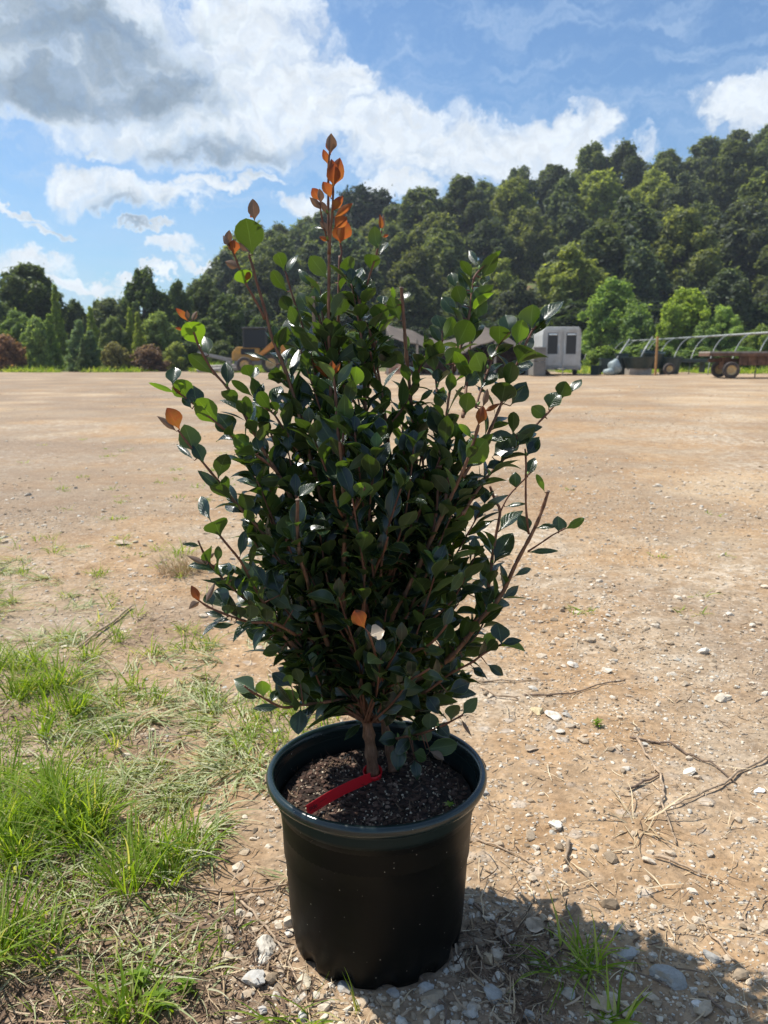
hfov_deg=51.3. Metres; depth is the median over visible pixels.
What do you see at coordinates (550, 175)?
forest tree
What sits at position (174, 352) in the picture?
shrub
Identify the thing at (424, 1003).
rock
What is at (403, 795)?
potting mix
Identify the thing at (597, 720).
seedling
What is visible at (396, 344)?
bush
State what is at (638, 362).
plastic tub
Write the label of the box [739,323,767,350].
shrub
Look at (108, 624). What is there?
twig
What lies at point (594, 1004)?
rock
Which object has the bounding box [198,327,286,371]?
backhoe loader
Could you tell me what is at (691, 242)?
forest tree
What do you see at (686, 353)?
shrub
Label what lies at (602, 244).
forest tree
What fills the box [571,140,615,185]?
forest tree
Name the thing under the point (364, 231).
forest tree
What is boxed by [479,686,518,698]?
twig
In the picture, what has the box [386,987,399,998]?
rock
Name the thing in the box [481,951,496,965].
rock
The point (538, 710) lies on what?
rock
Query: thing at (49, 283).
tree
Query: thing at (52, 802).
grass
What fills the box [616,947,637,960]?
rock
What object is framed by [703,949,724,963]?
rock
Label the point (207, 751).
flattened grass
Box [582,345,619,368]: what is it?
shrub
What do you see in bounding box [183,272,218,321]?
tree
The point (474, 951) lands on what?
twig
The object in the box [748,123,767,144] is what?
forest tree
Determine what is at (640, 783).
twig
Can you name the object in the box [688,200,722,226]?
forest tree
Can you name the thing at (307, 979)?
rock
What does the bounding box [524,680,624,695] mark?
twig
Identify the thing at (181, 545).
dead grass
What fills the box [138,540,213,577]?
dead grass
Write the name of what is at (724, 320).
tree
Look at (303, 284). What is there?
forest tree
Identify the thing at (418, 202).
forest tree
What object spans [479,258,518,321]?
forest tree
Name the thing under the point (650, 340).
pipe
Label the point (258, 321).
shrub
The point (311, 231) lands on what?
forest tree
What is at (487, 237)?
forest tree
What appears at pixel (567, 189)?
forest tree
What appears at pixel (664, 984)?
twig
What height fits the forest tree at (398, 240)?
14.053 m
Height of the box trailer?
2.516 m
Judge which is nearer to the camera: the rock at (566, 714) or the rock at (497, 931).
the rock at (497, 931)
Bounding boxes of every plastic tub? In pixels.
[590,365,602,374]
[599,358,613,371]
[621,357,654,367]
[640,350,665,368]
[659,357,683,373]
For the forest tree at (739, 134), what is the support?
on the ground at (64, 409)
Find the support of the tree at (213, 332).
on the ground at (64, 409)
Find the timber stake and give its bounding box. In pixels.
[654,337,658,374]
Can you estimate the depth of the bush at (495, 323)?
75.29 m
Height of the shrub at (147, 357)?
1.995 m
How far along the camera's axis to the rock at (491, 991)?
1.20 m
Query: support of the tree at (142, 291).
on the ground at (64, 409)
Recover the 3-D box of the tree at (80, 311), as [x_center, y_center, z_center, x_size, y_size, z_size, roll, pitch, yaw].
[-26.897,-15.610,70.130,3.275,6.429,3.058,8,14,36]
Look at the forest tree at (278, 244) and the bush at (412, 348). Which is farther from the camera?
the forest tree at (278, 244)
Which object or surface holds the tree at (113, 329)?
on the ground at (64, 409)
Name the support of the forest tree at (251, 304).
on the ground at (64, 409)
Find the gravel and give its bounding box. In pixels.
[0,495,767,1023]
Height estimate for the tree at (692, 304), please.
6.428 m
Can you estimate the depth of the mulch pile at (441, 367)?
45.87 m
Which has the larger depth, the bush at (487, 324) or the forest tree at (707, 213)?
the forest tree at (707, 213)
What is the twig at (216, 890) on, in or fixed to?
on the ground at (64, 409)
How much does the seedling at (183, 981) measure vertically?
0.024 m
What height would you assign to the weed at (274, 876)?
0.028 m
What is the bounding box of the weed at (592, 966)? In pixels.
[506,880,642,1014]
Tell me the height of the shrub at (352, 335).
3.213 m
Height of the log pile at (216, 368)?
0.635 m
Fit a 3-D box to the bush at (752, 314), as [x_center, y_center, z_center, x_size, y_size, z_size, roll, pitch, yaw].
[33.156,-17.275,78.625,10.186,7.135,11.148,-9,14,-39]
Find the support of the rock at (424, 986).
on the ground at (64, 409)
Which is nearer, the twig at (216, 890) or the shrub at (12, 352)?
the twig at (216, 890)
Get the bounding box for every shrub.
[0,333,28,371]
[19,315,55,368]
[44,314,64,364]
[62,319,91,371]
[74,337,91,371]
[85,330,102,368]
[99,341,130,371]
[128,344,173,371]
[149,133,583,779]
[163,341,189,369]
[181,341,199,365]
[208,340,234,363]
[248,315,279,359]
[278,321,304,367]
[340,332,367,367]
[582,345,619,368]
[611,306,656,350]
[620,340,674,356]
[670,346,723,369]
[687,319,726,350]
[692,346,767,369]
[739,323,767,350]
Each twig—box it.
[11,854,36,888]
[76,605,132,648]
[92,631,112,649]
[168,882,287,893]
[193,673,221,685]
[233,895,305,992]
[419,975,446,1023]
[472,950,545,957]
[473,903,538,1011]
[475,837,532,864]
[477,679,555,681]
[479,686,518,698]
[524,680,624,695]
[563,838,570,862]
[604,962,670,987]
[627,773,663,789]
[629,736,736,783]
[632,733,678,844]
[654,854,721,882]
[667,754,767,808]
[695,911,767,991]
[707,994,732,1023]
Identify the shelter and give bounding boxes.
[386,325,545,374]
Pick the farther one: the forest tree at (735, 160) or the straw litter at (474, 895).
the forest tree at (735, 160)
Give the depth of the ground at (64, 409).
2.73 m
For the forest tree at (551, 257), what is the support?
on the ground at (64, 409)
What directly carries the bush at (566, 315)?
on the ground at (64, 409)
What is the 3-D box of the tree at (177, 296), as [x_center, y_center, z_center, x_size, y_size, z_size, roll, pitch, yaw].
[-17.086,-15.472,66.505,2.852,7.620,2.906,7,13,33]
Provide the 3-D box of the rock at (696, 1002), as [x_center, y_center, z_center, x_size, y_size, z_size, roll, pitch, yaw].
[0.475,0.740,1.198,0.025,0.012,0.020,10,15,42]
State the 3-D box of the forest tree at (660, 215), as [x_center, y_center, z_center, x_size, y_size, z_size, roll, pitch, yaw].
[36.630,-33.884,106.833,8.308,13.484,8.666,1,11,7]
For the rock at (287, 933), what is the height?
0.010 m
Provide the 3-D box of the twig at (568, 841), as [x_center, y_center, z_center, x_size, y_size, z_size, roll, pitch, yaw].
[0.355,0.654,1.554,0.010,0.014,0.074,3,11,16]
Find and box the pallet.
[624,368,651,374]
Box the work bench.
[681,359,711,371]
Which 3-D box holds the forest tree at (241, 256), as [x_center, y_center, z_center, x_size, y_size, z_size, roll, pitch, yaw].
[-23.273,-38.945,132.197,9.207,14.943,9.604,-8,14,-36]
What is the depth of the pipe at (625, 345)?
44.48 m
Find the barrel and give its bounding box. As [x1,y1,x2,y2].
[614,353,628,373]
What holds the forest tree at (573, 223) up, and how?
on the ground at (64, 409)
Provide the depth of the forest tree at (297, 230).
146.36 m
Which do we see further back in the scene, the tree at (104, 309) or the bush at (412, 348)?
the bush at (412, 348)
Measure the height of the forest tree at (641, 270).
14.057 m
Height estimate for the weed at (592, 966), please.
0.124 m
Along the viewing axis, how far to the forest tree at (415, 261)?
93.55 m
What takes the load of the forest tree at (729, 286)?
on the ground at (64, 409)
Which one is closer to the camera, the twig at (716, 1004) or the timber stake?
the twig at (716, 1004)
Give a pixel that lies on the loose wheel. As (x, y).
(668, 368)
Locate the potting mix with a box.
[282,745,471,841]
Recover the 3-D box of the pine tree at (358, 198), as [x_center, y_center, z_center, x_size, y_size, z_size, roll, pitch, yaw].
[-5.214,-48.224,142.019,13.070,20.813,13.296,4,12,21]
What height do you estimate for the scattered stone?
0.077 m
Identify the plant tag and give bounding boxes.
[306,765,381,813]
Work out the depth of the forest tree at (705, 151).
143.82 m
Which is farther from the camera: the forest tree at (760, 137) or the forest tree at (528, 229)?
the forest tree at (760, 137)
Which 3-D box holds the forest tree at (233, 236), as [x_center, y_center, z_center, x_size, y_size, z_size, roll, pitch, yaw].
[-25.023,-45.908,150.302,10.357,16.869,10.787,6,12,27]
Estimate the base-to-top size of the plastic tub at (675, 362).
0.950 m
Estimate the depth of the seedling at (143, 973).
1.22 m
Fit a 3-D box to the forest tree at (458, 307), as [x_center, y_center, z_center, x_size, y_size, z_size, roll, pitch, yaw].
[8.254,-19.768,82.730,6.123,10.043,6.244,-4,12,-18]
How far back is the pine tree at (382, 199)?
140.95 m
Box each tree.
[0,261,70,335]
[0,300,23,331]
[0,307,30,347]
[35,273,63,326]
[49,283,69,362]
[63,304,80,346]
[66,296,91,333]
[85,306,101,361]
[90,296,128,363]
[97,315,131,357]
[117,265,168,344]
[124,307,134,361]
[130,311,146,366]
[139,309,181,361]
[162,278,194,344]
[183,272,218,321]
[197,316,232,363]
[200,250,243,294]
[205,292,245,348]
[219,238,258,284]
[222,220,265,249]
[225,253,289,323]
[242,294,277,324]
[243,231,309,323]
[255,228,299,254]
[272,221,296,243]
[276,286,325,326]
[287,275,321,297]
[288,213,313,248]
[296,210,336,253]
[296,239,321,284]
[317,248,384,318]
[318,223,386,303]
[329,179,383,229]
[335,291,373,317]
[356,220,379,252]
[362,184,399,225]
[367,204,398,227]
[371,220,416,294]
[378,243,449,327]
[385,274,437,332]
[390,186,454,235]
[409,210,462,274]
[415,186,438,225]
[420,227,479,311]
[435,172,493,248]
[441,270,496,321]
[463,216,521,290]
[476,178,497,213]
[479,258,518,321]
[486,176,538,245]
[486,279,541,322]
[497,164,541,216]
[502,205,565,290]
[531,163,571,221]
[532,172,595,240]
[533,241,576,308]
[533,243,609,309]
[545,220,632,300]
[550,202,592,244]
[565,167,633,240]
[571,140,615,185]
[577,276,652,354]
[594,209,617,235]
[602,137,661,193]
[610,235,676,303]
[613,192,680,290]
[628,166,676,215]
[648,203,731,294]
[648,206,665,225]
[652,148,696,187]
[654,286,712,351]
[655,304,688,350]
[661,170,714,212]
[662,270,704,299]
[676,133,721,202]
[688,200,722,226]
[701,266,756,332]
[704,138,756,214]
[705,198,767,299]
[711,128,756,179]
[711,302,747,350]
[732,171,767,257]
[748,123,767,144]
[748,245,767,298]
[751,132,767,178]
[752,282,767,305]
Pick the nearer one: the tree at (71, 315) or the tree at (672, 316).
the tree at (672, 316)
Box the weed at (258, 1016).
[213,975,346,1023]
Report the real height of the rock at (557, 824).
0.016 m
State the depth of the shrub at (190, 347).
55.49 m
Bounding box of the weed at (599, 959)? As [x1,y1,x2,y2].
[545,901,643,1009]
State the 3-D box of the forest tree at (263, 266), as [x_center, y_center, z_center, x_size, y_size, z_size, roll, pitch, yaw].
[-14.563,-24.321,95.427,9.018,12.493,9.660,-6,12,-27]
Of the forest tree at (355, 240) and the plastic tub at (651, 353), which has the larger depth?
the forest tree at (355, 240)
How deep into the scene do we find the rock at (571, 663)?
2.51 m
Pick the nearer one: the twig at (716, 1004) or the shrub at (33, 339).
the twig at (716, 1004)
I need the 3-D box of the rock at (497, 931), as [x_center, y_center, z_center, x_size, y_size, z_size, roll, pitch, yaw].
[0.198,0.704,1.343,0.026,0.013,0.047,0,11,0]
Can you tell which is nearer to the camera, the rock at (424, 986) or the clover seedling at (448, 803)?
the rock at (424, 986)
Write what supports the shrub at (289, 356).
on the ground at (64, 409)
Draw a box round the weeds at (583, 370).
[0,360,767,373]
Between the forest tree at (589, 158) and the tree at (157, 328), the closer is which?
the tree at (157, 328)
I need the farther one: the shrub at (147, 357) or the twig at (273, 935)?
the shrub at (147, 357)
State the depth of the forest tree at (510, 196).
128.71 m
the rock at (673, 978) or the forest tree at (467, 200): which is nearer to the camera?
the rock at (673, 978)
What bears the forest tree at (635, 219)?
on the ground at (64, 409)
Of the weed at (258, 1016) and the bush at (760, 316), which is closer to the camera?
the weed at (258, 1016)
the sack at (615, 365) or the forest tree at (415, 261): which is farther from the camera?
the forest tree at (415, 261)
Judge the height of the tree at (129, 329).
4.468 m
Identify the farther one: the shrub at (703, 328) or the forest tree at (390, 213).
the forest tree at (390, 213)
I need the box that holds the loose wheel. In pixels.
[663,363,674,374]
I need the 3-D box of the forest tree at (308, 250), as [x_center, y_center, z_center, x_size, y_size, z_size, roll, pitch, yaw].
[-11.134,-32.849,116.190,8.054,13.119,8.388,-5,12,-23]
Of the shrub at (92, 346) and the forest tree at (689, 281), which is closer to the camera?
the shrub at (92, 346)
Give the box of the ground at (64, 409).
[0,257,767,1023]
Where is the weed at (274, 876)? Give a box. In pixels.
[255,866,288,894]
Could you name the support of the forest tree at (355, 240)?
on the ground at (64, 409)
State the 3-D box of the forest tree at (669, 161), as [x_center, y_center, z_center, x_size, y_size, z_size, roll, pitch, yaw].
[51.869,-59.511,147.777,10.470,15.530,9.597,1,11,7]
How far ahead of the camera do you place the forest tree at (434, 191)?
145.54 m
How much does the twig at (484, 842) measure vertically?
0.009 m
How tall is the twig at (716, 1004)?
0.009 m
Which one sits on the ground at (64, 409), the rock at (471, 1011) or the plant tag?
the rock at (471, 1011)
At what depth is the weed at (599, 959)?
1.27 m
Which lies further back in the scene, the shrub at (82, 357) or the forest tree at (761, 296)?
the forest tree at (761, 296)
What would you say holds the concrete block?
on the ground at (64, 409)
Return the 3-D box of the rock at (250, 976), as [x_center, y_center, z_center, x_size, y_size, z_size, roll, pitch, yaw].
[-0.197,0.721,1.238,0.039,0.019,0.032,6,12,27]
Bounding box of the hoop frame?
[584,332,767,377]
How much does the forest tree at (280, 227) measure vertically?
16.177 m
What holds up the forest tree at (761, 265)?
on the ground at (64, 409)
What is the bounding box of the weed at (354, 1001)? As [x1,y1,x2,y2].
[342,969,359,1013]
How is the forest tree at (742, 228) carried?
on the ground at (64, 409)
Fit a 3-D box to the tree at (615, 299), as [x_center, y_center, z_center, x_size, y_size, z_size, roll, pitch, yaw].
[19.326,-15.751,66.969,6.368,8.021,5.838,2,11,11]
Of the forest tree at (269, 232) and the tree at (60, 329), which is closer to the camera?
the tree at (60, 329)
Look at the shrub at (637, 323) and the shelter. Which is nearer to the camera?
the shelter
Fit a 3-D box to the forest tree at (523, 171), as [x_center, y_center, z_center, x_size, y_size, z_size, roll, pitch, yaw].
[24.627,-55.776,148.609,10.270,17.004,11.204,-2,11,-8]
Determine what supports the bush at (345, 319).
on the ground at (64, 409)
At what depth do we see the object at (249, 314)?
73.88 m
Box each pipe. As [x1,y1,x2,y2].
[616,339,629,358]
[640,336,652,356]
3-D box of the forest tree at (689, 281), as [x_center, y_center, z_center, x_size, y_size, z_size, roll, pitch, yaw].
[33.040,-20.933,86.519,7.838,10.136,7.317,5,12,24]
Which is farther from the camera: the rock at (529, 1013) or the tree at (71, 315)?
the tree at (71, 315)
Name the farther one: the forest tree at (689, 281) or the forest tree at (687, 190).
the forest tree at (687, 190)
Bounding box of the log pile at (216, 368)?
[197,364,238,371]
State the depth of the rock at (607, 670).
2.47 m
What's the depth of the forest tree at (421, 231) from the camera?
112.20 m
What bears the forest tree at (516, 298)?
on the ground at (64, 409)
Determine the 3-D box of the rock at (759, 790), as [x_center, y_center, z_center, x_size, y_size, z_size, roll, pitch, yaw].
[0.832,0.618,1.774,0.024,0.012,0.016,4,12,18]
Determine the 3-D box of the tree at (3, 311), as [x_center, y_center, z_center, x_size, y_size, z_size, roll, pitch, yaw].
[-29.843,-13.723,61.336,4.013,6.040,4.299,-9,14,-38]
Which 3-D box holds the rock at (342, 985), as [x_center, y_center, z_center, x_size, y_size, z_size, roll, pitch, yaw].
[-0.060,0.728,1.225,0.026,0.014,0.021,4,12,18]
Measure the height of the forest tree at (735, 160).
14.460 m
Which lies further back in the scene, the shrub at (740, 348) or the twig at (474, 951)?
the shrub at (740, 348)
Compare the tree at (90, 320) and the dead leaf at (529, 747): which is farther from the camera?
the tree at (90, 320)
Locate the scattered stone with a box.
[0,386,767,753]
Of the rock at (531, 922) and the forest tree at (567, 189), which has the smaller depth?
the rock at (531, 922)
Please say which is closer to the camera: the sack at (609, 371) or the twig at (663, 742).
the twig at (663, 742)
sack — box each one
[603,368,614,374]
[608,359,621,374]
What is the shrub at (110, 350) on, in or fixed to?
on the ground at (64, 409)
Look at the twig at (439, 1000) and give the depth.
1.19 m
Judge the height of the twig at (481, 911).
0.012 m
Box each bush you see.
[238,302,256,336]
[336,309,379,366]
[367,323,418,365]
[398,326,431,363]
[410,325,454,360]
[471,320,491,349]
[483,314,533,346]
[548,299,601,365]
[637,299,668,338]
[710,306,755,336]
[743,302,767,329]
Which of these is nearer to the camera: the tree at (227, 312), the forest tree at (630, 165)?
the tree at (227, 312)
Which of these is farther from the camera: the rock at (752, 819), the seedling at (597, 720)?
the seedling at (597, 720)
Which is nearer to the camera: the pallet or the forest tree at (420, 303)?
the pallet
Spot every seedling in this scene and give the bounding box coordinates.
[124,960,153,992]
[141,981,175,1016]
[172,972,197,997]
[443,801,453,806]
[592,717,602,726]
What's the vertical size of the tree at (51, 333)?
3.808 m
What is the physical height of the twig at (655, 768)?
0.019 m
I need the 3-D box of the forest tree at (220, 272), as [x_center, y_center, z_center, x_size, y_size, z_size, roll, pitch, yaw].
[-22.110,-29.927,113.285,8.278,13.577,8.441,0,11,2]
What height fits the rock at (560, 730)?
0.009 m
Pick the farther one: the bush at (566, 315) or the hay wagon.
the bush at (566, 315)
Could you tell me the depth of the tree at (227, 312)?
67.30 m
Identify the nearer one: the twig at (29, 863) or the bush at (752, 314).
the twig at (29, 863)
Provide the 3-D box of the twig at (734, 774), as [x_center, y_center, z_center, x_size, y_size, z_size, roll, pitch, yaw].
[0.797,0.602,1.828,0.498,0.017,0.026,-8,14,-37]
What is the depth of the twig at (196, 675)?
2.40 m
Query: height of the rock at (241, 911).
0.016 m
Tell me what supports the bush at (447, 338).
on the ground at (64, 409)
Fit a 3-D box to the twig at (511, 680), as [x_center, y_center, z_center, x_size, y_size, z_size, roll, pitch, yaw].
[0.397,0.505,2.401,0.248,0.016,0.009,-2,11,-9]
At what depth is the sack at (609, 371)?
43.10 m
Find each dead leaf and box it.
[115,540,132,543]
[194,817,211,828]
[525,745,538,750]
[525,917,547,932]
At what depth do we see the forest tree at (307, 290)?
79.64 m
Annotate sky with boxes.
[0,0,767,313]
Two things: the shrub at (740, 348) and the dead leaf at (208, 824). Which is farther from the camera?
the shrub at (740, 348)
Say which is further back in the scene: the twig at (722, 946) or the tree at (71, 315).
the tree at (71, 315)
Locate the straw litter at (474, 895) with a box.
[0,523,767,1023]
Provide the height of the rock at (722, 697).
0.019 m
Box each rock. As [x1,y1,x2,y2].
[233,909,245,916]
[241,969,264,987]
[254,1005,266,1014]
[255,934,275,955]
[284,929,293,936]
[292,992,306,1003]
[296,973,311,990]
[337,980,351,993]
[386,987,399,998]
[417,981,433,993]
[420,999,439,1007]
[462,1001,477,1017]
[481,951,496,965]
[483,983,501,1003]
[495,925,510,939]
[523,1009,534,1020]
[530,707,543,714]
[539,913,547,923]
[544,710,561,719]
[548,819,562,830]
[555,728,564,732]
[562,712,571,717]
[567,661,578,667]
[590,994,612,1013]
[602,667,611,672]
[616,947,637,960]
[649,964,687,990]
[683,766,695,775]
[691,999,701,1006]
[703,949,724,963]
[714,693,731,702]
[747,817,757,822]
[753,787,764,792]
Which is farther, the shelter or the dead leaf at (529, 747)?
the shelter
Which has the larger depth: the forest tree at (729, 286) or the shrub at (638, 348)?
the forest tree at (729, 286)
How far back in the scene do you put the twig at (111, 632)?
2.73 m
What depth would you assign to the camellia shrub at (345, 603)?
1.23 m
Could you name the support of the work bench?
on the ground at (64, 409)
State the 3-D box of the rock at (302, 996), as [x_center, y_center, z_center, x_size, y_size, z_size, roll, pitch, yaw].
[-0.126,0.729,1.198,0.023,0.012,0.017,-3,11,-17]
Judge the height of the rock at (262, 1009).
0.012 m
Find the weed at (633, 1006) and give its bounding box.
[583,956,651,1023]
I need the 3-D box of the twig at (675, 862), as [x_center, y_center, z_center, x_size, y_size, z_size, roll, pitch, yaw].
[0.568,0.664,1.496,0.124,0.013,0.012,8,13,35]
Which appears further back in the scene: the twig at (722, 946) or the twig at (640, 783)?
the twig at (640, 783)
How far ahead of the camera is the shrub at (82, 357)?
51.36 m
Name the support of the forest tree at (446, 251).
on the ground at (64, 409)
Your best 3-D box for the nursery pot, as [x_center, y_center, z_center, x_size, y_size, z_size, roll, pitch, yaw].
[-0.012,0.559,1.331,0.361,0.297,0.357,0,11,0]
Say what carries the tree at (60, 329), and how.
on the ground at (64, 409)
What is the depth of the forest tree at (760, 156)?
127.52 m
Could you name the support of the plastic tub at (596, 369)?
on the ground at (64, 409)
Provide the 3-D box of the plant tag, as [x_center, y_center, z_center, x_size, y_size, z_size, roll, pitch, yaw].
[-0.059,0.451,1.299,0.033,0.030,0.173,7,13,34]
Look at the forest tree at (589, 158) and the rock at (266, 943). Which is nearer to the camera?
the rock at (266, 943)
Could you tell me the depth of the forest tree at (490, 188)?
145.98 m
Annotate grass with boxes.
[0,438,730,1023]
[0,543,276,1023]
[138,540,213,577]
[159,538,206,554]
[571,783,697,853]
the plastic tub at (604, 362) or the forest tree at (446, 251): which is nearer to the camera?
the plastic tub at (604, 362)
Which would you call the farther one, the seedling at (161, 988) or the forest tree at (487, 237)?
the forest tree at (487, 237)
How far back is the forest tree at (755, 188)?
103.69 m
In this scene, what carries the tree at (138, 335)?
on the ground at (64, 409)
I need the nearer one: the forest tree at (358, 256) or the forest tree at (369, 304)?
the forest tree at (369, 304)
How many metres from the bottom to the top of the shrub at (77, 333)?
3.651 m
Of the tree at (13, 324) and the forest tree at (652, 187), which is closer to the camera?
the tree at (13, 324)
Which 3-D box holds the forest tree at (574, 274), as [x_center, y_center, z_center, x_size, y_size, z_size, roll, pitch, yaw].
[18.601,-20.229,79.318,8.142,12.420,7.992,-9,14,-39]
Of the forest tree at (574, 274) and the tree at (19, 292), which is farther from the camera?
the forest tree at (574, 274)
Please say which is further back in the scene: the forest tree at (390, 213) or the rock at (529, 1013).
the forest tree at (390, 213)
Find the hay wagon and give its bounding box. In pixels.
[699,351,767,378]
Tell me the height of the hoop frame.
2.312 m
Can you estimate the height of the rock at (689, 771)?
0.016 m
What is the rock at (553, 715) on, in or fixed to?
on the ground at (64, 409)
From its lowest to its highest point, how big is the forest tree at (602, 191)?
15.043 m
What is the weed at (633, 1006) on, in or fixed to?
on the ground at (64, 409)
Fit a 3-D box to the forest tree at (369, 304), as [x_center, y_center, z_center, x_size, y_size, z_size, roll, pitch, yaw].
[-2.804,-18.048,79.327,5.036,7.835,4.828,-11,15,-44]
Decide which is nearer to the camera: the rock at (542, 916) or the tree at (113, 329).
the rock at (542, 916)
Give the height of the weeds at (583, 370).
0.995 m
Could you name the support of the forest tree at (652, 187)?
on the ground at (64, 409)
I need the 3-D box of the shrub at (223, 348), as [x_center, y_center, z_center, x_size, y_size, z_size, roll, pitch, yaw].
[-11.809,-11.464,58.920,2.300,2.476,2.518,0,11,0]
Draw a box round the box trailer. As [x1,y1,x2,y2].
[533,327,581,375]
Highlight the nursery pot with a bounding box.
[265,720,486,989]
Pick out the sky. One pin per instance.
(134, 133)
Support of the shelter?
on the ground at (64, 409)
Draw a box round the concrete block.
[525,347,545,375]
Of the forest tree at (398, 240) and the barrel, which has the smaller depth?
the barrel
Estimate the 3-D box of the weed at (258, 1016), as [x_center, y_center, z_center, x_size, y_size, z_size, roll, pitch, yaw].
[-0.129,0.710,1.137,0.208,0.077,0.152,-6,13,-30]
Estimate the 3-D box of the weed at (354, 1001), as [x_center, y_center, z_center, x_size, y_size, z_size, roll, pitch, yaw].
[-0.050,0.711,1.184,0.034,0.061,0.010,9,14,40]

